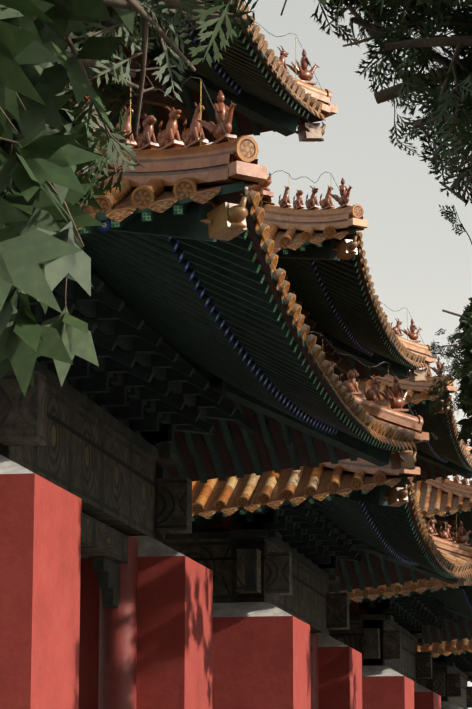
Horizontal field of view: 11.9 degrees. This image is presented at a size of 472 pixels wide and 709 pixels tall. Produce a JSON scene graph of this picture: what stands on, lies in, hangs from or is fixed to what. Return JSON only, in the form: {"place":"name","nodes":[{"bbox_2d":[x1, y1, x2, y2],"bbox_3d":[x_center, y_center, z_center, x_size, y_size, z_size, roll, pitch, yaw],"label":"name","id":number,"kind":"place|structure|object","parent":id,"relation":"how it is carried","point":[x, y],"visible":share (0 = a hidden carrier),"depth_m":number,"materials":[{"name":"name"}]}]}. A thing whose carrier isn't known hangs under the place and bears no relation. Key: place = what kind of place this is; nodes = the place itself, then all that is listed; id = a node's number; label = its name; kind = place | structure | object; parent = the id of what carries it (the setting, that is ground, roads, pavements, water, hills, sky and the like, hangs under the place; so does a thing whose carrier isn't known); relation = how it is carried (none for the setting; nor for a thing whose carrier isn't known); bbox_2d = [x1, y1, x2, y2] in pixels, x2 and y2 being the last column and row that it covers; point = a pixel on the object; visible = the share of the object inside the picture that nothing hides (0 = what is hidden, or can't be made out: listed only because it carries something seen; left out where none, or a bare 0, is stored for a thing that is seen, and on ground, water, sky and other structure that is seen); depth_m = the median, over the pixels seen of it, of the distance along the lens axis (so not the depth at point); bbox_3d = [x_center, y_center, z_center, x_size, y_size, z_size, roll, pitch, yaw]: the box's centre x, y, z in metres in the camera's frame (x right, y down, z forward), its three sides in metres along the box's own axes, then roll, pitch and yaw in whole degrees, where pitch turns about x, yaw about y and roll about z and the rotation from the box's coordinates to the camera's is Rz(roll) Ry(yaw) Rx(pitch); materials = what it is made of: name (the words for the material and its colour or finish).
{"place":"outdoors","nodes":[
{"label":"outdoors","id":0,"kind":"place"},
{"bbox_2d":[0,0,428,708],"bbox_3d":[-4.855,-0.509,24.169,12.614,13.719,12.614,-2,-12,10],"label":"pavilion","id":1,"kind":"structure","parent":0,"point":[212,362],"depth_m":23.24,"materials":[{"name":"tile"}]},
{"bbox_2d":[162,170,471,708],"bbox_3d":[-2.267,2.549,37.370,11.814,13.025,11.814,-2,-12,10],"label":"pavilion","id":2,"kind":"structure","parent":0,"point":[283,554],"depth_m":33.58,"materials":[{"name":"tile"}]},
{"bbox_2d":[206,0,471,708],"label":"sky","id":3,"kind":"structure","parent":0,"point":[418,265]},
{"bbox_2d":[329,354,471,708],"bbox_3d":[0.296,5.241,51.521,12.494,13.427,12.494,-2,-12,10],"label":"pavilion","id":4,"kind":"structure","parent":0,"point":[390,629],"depth_m":47.90,"materials":[{"name":"tile"}]},
{"bbox_2d":[412,474,471,708],"bbox_3d":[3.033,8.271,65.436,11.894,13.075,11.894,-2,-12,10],"label":"pavilion","id":5,"kind":"structure","parent":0,"point":[451,669],"depth_m":61.55,"materials":[{"name":"tile"}]},
{"label":"ground","id":6,"kind":"structure","parent":0,"visible":0},
{"bbox_2d":[0,0,336,396],"bbox_3d":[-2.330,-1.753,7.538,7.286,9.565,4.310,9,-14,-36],"label":"tree","id":7,"kind":"object","parent":6,"relation":"on","point":[53,53],"visible":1,"depth_m":7.84,"materials":[{"name":"green plant"}]},
{"bbox_2d":[310,0,471,205],"bbox_3d":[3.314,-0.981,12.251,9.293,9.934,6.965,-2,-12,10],"label":"tree","id":8,"kind":"object","parent":6,"relation":"on","point":[443,99],"visible":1,"depth_m":12.80,"materials":[{"name":"green plant"}]},
{"bbox_2d":[426,296,471,454],"bbox_3d":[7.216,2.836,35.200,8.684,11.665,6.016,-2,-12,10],"label":"tree","id":9,"kind":"object","parent":6,"relation":"on","point":[463,373],"visible":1,"depth_m":36.07,"materials":[{"name":"green plant"}]},
{"bbox_2d":[438,204,471,344],"bbox_3d":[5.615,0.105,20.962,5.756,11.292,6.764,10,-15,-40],"label":"tree","id":10,"kind":"object","parent":6,"relation":"on","point":[450,214],"visible":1,"depth_m":21.71,"materials":[{"name":"green plant"}]}
]}

